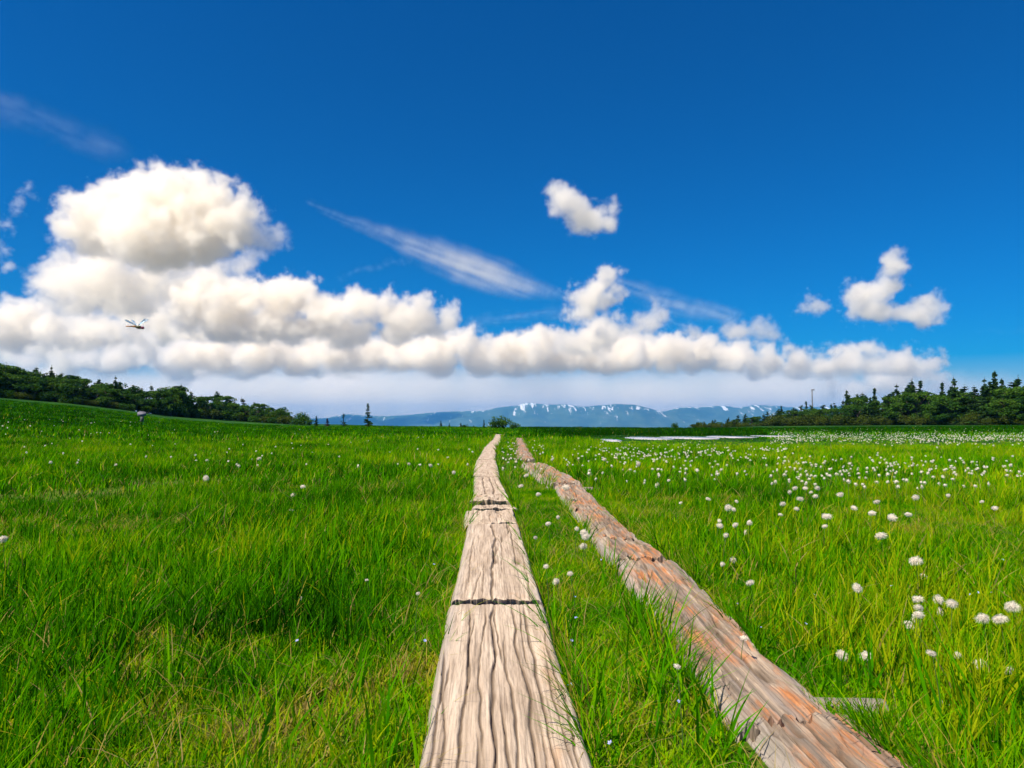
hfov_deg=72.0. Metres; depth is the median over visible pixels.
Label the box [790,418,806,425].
shrub
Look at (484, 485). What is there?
boardwalk plank
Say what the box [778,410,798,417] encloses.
broadleaf tree
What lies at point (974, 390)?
conifer tree
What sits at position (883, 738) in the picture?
edge grass
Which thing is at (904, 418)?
shrub
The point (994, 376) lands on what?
conifer tree
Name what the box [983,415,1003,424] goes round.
shrub
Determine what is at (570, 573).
cotton grass
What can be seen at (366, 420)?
conifer tree
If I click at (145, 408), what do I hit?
shrub
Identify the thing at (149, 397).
broadleaf tree
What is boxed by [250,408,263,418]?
broadleaf tree
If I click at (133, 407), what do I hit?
shrub
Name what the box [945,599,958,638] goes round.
cotton grass
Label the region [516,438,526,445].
boardwalk plank
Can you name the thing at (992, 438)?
cotton grass field
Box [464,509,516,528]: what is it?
boardwalk plank
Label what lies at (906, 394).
broadleaf tree
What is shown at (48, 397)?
shrub
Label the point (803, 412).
broadleaf tree
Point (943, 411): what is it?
broadleaf tree
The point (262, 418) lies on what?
shrub
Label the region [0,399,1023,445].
meadow grass
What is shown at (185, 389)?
broadleaf tree
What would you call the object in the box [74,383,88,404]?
conifer tree
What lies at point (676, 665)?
cotton grass
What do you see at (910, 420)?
shrub
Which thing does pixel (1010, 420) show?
shrub
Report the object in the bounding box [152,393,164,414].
conifer tree
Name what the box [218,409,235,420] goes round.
shrub
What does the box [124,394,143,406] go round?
broadleaf tree
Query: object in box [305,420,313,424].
bush
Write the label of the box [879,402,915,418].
broadleaf tree
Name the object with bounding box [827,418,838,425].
shrub
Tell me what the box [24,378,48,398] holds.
broadleaf tree
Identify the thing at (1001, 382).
conifer tree
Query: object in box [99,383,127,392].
broadleaf tree
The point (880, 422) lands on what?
shrub
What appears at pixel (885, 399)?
broadleaf tree
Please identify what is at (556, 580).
cotton grass
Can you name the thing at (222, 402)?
broadleaf tree
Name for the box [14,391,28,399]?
shrub
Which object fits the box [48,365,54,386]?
conifer tree
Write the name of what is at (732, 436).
water
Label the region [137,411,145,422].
sign
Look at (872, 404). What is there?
broadleaf tree
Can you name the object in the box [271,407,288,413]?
broadleaf tree
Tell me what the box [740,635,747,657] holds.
cotton grass
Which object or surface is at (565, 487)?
cotton grass
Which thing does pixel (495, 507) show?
boardwalk plank
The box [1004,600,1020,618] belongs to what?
cotton grass
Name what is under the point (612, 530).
boardwalk plank
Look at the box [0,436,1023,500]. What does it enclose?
meadow grass
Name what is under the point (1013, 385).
conifer tree
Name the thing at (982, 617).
cotton grass
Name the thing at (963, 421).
shrub
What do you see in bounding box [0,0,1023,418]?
sky
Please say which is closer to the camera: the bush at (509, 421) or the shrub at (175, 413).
the bush at (509, 421)
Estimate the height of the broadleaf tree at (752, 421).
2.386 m
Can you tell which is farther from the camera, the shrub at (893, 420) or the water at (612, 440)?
the shrub at (893, 420)
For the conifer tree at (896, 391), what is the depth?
159.79 m
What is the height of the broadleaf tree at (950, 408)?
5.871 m
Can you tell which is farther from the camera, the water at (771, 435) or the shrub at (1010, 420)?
the shrub at (1010, 420)
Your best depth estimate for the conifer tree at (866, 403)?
162.51 m
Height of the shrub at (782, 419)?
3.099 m
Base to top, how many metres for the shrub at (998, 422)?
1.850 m
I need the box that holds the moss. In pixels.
[0,487,1023,767]
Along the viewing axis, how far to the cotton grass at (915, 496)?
6.75 m
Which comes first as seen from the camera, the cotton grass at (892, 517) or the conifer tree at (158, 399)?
the cotton grass at (892, 517)
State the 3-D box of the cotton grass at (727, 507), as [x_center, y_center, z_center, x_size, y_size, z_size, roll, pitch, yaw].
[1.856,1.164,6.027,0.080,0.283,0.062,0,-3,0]
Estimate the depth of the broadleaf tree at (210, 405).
159.04 m
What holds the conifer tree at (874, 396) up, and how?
on the ground at (746, 744)
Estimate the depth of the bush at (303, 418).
149.61 m
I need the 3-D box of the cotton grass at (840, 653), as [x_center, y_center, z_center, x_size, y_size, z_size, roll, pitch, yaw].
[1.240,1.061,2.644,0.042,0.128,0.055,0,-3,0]
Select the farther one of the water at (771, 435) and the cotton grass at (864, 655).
the water at (771, 435)
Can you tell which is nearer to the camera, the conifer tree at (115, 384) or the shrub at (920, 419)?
the conifer tree at (115, 384)
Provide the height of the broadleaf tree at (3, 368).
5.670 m
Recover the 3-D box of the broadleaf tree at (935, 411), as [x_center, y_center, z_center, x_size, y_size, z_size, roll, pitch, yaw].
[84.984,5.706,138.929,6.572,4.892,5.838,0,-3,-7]
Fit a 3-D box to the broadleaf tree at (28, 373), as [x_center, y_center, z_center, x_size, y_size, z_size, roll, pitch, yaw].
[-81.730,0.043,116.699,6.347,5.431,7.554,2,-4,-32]
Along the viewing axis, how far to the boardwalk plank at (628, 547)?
4.93 m
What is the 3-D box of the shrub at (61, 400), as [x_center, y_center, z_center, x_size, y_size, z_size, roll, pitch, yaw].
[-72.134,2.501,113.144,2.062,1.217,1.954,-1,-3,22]
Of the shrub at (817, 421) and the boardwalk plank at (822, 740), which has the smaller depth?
the boardwalk plank at (822, 740)
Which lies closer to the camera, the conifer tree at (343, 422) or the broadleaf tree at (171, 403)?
the conifer tree at (343, 422)
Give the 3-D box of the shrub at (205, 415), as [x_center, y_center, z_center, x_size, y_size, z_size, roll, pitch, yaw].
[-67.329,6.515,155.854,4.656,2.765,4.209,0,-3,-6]
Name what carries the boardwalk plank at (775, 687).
on the ground at (746, 744)
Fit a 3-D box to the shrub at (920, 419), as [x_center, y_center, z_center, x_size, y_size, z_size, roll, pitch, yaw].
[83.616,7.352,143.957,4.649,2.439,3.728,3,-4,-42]
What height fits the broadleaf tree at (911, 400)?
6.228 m
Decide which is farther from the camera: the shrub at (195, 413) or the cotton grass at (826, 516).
the shrub at (195, 413)
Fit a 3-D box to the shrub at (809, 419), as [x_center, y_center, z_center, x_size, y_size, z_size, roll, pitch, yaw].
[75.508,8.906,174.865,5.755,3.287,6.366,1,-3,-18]
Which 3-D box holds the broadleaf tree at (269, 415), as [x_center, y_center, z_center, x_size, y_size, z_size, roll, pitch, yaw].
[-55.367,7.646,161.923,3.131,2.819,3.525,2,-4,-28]
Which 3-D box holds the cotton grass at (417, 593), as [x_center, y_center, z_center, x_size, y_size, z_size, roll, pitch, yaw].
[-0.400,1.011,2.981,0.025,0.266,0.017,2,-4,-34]
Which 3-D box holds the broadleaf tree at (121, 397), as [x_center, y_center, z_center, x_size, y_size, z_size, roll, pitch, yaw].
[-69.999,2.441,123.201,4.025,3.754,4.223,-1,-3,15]
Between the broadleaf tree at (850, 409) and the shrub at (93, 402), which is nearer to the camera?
the shrub at (93, 402)
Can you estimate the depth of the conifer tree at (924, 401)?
151.74 m
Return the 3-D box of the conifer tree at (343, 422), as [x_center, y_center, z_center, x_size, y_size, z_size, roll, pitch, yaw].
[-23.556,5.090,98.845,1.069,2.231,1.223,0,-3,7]
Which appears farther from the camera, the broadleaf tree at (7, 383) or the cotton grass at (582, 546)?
the broadleaf tree at (7, 383)
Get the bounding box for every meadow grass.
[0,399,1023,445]
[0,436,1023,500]
[0,469,1023,621]
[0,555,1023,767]
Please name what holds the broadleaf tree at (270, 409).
on the ground at (746, 744)
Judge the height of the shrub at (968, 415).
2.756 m
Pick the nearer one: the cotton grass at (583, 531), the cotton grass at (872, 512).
the cotton grass at (583, 531)
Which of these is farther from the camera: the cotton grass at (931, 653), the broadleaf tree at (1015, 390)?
the broadleaf tree at (1015, 390)
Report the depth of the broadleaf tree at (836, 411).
169.83 m
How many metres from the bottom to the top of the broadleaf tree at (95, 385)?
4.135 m
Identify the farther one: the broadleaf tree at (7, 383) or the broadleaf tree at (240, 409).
the broadleaf tree at (240, 409)
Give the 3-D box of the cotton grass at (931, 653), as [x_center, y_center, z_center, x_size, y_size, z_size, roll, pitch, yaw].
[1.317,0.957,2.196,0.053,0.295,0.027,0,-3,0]
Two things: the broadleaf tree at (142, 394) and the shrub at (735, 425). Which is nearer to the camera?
the broadleaf tree at (142, 394)
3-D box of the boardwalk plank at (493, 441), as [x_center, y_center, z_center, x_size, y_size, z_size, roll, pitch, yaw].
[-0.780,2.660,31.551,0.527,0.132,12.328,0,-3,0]
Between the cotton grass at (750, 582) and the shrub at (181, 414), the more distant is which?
the shrub at (181, 414)
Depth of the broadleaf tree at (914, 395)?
151.98 m
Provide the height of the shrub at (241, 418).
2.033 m
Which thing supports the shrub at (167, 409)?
on the ground at (746, 744)
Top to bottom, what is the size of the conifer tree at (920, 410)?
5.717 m
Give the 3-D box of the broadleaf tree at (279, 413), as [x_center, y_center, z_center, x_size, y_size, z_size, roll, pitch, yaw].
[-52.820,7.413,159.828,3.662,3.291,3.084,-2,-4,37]
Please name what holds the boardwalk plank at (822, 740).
on the ground at (746, 744)
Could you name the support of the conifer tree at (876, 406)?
on the ground at (746, 744)
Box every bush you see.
[293,412,308,424]
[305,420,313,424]
[487,416,506,427]
[498,415,511,428]
[508,422,520,428]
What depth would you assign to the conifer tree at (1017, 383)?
126.69 m
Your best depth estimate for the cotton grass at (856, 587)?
3.21 m
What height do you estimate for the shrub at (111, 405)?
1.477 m
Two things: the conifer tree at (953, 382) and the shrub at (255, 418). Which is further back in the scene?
the shrub at (255, 418)
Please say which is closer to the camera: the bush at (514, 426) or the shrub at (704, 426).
the bush at (514, 426)
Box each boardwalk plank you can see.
[419,604,591,767]
[450,523,542,606]
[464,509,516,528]
[470,493,509,506]
[471,504,515,513]
[473,459,498,477]
[473,477,504,494]
[478,447,496,459]
[486,439,498,446]
[515,445,534,461]
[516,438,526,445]
[522,462,581,488]
[555,483,605,513]
[573,508,636,546]
[595,536,665,565]
[617,557,829,742]
[748,712,910,767]
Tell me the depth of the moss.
2.76 m
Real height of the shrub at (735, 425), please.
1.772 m
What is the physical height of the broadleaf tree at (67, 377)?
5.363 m
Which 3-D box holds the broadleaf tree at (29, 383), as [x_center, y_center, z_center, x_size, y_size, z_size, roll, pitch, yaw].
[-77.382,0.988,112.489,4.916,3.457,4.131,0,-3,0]
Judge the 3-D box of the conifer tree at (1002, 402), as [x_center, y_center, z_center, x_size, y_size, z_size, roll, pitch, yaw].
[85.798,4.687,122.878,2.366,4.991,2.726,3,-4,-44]
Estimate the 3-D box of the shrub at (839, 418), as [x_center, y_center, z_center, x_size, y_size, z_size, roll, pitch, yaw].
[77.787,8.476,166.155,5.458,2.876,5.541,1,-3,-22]
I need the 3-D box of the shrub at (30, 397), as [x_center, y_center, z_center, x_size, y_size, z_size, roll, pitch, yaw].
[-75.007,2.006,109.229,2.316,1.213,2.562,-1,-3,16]
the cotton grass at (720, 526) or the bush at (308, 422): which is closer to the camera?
the cotton grass at (720, 526)
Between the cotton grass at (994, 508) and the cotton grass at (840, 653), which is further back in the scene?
the cotton grass at (994, 508)
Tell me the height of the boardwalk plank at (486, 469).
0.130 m
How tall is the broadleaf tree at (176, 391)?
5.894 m
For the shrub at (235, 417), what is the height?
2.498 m
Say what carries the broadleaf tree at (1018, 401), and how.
on the ground at (746, 744)
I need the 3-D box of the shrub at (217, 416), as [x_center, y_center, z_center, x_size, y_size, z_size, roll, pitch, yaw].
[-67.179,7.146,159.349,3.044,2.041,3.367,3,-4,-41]
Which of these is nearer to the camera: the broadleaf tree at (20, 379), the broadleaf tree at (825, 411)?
the broadleaf tree at (20, 379)
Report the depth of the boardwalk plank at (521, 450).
19.28 m
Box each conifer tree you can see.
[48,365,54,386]
[68,381,87,402]
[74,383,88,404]
[113,376,118,388]
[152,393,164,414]
[194,398,205,418]
[340,413,346,426]
[364,403,372,426]
[844,390,849,404]
[861,401,870,425]
[863,401,881,424]
[872,388,876,408]
[894,383,900,398]
[905,380,917,392]
[909,381,915,403]
[916,400,923,418]
[918,381,923,403]
[921,390,929,409]
[922,405,937,424]
[940,382,945,394]
[946,396,966,424]
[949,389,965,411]
[951,377,957,394]
[957,395,980,424]
[958,387,967,404]
[963,387,980,409]
[965,397,991,423]
[971,397,980,414]
[978,381,994,410]
[980,378,987,402]
[982,395,1010,424]
[991,371,999,394]
[998,397,1007,424]
[999,378,1004,388]
[1008,380,1021,387]
[1014,377,1020,386]
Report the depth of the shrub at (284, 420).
154.32 m
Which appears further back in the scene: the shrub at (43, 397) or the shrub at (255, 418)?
the shrub at (255, 418)
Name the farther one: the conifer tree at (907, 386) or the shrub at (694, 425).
the conifer tree at (907, 386)
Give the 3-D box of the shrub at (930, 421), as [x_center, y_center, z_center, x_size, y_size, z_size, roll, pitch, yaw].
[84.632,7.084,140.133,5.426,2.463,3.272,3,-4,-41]
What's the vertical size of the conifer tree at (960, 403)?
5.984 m
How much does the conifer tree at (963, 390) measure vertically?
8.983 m
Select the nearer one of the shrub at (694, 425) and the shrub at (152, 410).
the shrub at (694, 425)
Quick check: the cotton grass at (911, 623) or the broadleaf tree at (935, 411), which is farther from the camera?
the broadleaf tree at (935, 411)
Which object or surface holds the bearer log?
on the ground at (746, 744)
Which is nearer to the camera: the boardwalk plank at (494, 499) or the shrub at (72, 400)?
the boardwalk plank at (494, 499)
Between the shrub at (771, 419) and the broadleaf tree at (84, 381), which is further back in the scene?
the shrub at (771, 419)
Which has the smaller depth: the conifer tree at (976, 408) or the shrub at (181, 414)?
the conifer tree at (976, 408)
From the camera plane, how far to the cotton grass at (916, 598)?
3.02 m
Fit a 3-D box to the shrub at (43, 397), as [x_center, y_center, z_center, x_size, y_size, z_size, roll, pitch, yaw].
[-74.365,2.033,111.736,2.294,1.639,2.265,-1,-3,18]
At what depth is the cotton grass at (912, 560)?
3.80 m
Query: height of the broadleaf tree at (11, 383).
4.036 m
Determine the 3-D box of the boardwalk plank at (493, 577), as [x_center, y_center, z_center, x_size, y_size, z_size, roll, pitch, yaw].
[-0.123,1.205,4.859,0.492,0.131,2.688,0,-3,-2]
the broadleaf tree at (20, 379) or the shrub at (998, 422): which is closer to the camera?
the broadleaf tree at (20, 379)
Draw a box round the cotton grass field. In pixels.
[2,419,1023,477]
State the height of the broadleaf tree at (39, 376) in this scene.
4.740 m
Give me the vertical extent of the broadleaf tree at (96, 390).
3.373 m
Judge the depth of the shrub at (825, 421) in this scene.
169.95 m
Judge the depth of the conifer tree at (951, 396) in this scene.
140.79 m
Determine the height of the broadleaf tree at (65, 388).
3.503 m
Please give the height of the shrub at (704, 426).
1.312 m
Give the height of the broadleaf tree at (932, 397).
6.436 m
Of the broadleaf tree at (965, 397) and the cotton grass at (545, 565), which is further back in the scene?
the broadleaf tree at (965, 397)
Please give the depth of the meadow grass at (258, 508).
5.60 m
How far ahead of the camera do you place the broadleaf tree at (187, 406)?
146.26 m
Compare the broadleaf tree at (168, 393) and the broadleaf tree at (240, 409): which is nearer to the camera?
the broadleaf tree at (168, 393)
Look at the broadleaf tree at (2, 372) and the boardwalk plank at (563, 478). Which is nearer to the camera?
the boardwalk plank at (563, 478)
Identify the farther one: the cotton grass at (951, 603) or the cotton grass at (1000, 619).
the cotton grass at (951, 603)
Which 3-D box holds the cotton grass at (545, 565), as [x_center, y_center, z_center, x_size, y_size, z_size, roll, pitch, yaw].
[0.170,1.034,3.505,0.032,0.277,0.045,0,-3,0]
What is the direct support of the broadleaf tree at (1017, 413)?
on the ground at (746, 744)
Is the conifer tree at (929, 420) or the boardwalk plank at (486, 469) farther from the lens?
the conifer tree at (929, 420)
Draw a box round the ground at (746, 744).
[0,398,1023,767]
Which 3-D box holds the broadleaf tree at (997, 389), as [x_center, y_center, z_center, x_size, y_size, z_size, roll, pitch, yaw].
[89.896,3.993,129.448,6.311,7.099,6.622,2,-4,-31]
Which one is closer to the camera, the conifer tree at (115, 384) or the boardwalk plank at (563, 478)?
the boardwalk plank at (563, 478)
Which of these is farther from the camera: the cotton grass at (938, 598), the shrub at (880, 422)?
the shrub at (880, 422)
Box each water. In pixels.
[600,439,621,441]
[625,437,673,439]
[662,436,719,438]
[706,436,758,437]
[751,435,795,436]
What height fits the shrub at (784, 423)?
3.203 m
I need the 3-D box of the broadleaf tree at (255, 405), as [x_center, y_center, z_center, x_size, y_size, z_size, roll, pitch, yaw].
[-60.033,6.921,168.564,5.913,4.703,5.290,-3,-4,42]
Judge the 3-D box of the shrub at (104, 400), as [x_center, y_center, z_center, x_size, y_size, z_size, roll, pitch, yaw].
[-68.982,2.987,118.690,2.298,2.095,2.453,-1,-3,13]
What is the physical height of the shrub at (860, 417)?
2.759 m
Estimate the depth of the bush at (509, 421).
92.47 m
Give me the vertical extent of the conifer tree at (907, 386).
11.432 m
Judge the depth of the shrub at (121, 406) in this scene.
120.96 m
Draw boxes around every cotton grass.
[0,535,7,568]
[414,592,419,651]
[543,564,548,603]
[552,578,560,612]
[562,485,569,500]
[567,571,574,605]
[579,543,586,554]
[580,529,588,553]
[581,533,589,565]
[673,663,682,753]
[716,523,723,531]
[725,504,731,520]
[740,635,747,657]
[746,580,755,619]
[822,514,831,527]
[836,649,847,659]
[852,583,862,621]
[860,650,870,673]
[868,510,875,526]
[875,532,887,559]
[887,513,897,533]
[904,512,912,533]
[904,620,913,633]
[909,556,921,589]
[912,596,923,626]
[912,611,924,652]
[913,494,919,520]
[914,604,922,635]
[926,647,942,737]
[933,594,944,627]
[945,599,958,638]
[975,613,989,636]
[992,506,996,529]
[992,613,1008,672]
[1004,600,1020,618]
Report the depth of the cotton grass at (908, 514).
5.49 m
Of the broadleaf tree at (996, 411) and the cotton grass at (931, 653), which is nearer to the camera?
the cotton grass at (931, 653)
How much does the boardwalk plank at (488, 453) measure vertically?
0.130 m
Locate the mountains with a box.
[309,403,841,427]
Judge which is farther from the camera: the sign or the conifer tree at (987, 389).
the conifer tree at (987, 389)
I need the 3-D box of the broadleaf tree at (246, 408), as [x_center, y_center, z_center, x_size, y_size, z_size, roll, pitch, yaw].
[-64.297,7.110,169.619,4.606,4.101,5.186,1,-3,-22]
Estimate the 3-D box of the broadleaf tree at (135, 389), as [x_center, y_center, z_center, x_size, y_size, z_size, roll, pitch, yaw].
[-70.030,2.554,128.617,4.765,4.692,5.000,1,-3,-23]
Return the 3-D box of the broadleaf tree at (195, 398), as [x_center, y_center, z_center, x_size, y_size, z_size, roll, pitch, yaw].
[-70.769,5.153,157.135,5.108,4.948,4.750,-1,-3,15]
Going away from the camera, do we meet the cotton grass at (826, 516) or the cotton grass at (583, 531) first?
the cotton grass at (583, 531)
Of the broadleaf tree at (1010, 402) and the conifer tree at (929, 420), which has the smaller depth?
the broadleaf tree at (1010, 402)
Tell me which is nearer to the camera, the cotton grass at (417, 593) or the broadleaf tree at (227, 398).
the cotton grass at (417, 593)
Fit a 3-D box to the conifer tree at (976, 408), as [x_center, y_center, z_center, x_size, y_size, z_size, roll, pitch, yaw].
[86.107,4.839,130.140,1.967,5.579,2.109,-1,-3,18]
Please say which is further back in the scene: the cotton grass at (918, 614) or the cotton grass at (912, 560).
the cotton grass at (912, 560)
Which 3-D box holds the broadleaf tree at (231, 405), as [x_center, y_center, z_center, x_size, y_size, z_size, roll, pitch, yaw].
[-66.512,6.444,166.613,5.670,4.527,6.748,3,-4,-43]
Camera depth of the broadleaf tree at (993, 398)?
124.93 m
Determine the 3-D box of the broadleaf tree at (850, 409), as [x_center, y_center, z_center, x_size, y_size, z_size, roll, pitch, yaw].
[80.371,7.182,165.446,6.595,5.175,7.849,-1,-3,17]
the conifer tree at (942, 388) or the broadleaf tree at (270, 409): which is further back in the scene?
the broadleaf tree at (270, 409)
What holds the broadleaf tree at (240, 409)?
on the ground at (746, 744)
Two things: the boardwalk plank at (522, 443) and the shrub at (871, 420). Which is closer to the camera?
the boardwalk plank at (522, 443)
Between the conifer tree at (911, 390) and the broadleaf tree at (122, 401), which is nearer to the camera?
the broadleaf tree at (122, 401)
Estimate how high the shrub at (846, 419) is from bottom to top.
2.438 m
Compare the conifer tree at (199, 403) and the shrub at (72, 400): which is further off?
the conifer tree at (199, 403)
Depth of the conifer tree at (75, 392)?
117.92 m
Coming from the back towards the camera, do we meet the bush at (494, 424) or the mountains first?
the mountains
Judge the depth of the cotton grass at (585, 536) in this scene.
4.63 m
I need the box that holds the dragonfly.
[126,325,143,329]
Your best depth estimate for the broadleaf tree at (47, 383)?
113.91 m
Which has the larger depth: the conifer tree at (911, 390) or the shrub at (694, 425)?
the conifer tree at (911, 390)
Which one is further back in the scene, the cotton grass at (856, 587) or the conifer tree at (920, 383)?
the conifer tree at (920, 383)
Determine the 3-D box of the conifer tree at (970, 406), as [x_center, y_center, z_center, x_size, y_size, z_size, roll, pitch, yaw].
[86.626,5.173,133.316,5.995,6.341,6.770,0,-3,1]
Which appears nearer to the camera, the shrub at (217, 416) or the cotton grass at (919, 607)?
the cotton grass at (919, 607)
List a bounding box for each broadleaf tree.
[0,365,22,386]
[0,371,7,389]
[0,372,11,387]
[1,375,44,399]
[2,374,20,393]
[5,368,33,375]
[12,380,39,396]
[13,366,40,375]
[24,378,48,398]
[28,374,45,394]
[36,378,54,395]
[41,377,69,401]
[49,383,82,399]
[57,375,81,379]
[65,378,93,394]
[78,384,101,393]
[85,387,108,406]
[98,387,123,403]
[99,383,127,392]
[107,389,133,408]
[120,386,142,402]
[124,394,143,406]
[131,391,159,410]
[144,391,157,407]
[148,390,175,405]
[155,390,193,410]
[157,387,191,406]
[163,386,195,408]
[164,394,181,415]
[189,396,205,409]
[199,396,226,410]
[203,400,216,414]
[212,395,236,411]
[212,401,227,419]
[218,402,243,420]
[235,407,250,420]
[239,405,254,421]
[250,403,269,413]
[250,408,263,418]
[259,407,274,417]
[263,411,275,417]
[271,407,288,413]
[272,410,284,423]
[746,418,758,424]
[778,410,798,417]
[795,410,815,421]
[819,409,833,419]
[823,408,842,425]
[841,404,865,420]
[843,396,881,413]
[862,401,889,417]
[874,396,900,412]
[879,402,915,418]
[883,391,936,413]
[886,397,923,416]
[902,392,931,409]
[922,394,952,416]
[924,401,956,421]
[928,396,968,420]
[928,401,956,419]
[950,392,981,416]
[981,386,1023,411]
[985,386,1009,404]
[986,398,1011,424]
[988,392,1017,407]
[998,398,1019,424]
[1004,398,1023,419]
[1016,398,1023,415]
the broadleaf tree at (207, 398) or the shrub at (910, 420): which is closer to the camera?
the shrub at (910, 420)
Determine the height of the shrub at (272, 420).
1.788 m
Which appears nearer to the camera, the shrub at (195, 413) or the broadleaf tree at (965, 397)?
the broadleaf tree at (965, 397)
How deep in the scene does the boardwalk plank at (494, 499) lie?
7.90 m
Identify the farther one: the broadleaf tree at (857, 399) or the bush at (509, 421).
the broadleaf tree at (857, 399)
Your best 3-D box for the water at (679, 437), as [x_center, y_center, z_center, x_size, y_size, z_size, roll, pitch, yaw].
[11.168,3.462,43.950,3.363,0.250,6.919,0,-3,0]
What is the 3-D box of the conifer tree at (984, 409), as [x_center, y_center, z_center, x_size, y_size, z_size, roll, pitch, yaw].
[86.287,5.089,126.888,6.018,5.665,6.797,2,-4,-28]
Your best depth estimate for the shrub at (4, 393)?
107.36 m
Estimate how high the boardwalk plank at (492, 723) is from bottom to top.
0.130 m
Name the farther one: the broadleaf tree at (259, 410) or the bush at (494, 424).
the broadleaf tree at (259, 410)
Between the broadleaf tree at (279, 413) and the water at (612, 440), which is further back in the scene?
the broadleaf tree at (279, 413)
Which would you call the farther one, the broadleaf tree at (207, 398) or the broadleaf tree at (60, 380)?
the broadleaf tree at (207, 398)
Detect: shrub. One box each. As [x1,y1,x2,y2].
[0,388,14,398]
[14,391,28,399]
[23,393,37,400]
[35,392,51,400]
[39,389,60,401]
[58,396,69,402]
[65,397,80,403]
[76,399,89,404]
[84,399,98,405]
[94,396,110,407]
[105,401,118,408]
[115,403,128,409]
[126,404,135,410]
[139,406,151,412]
[147,408,160,413]
[159,405,171,415]
[169,403,186,416]
[177,412,188,416]
[187,409,202,417]
[198,407,217,418]
[209,412,221,419]
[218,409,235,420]
[229,412,244,420]
[237,414,250,421]
[248,415,261,422]
[259,416,268,422]
[266,416,276,422]
[276,415,292,423]
[690,423,703,427]
[698,422,713,427]
[725,421,740,426]
[765,414,783,425]
[773,415,793,425]
[776,415,789,425]
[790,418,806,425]
[802,414,826,425]
[813,413,826,425]
[818,416,831,425]
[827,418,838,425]
[832,414,851,425]
[839,416,855,425]
[856,414,873,425]
[860,415,886,425]
[877,418,891,424]
[889,419,904,424]
[895,416,909,424]
[897,414,921,424]
[912,414,927,424]
[926,414,941,424]
[960,416,978,424]
[964,412,986,424]
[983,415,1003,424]
[990,416,1008,424]
[999,415,1017,424]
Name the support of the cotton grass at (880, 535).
on the ground at (746, 744)
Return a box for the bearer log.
[807,697,888,715]
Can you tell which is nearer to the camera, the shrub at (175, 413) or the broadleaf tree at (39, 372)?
the broadleaf tree at (39, 372)
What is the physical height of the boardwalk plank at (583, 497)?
0.192 m
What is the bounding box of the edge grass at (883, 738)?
[415,432,1023,767]
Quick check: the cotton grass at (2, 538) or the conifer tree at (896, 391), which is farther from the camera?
the conifer tree at (896, 391)
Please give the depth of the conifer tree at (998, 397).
124.60 m
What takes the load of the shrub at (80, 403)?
on the ground at (746, 744)
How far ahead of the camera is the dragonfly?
2.41 m
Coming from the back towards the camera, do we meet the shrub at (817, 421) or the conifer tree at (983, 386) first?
the shrub at (817, 421)
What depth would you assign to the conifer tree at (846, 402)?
173.94 m
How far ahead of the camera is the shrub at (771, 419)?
186.19 m

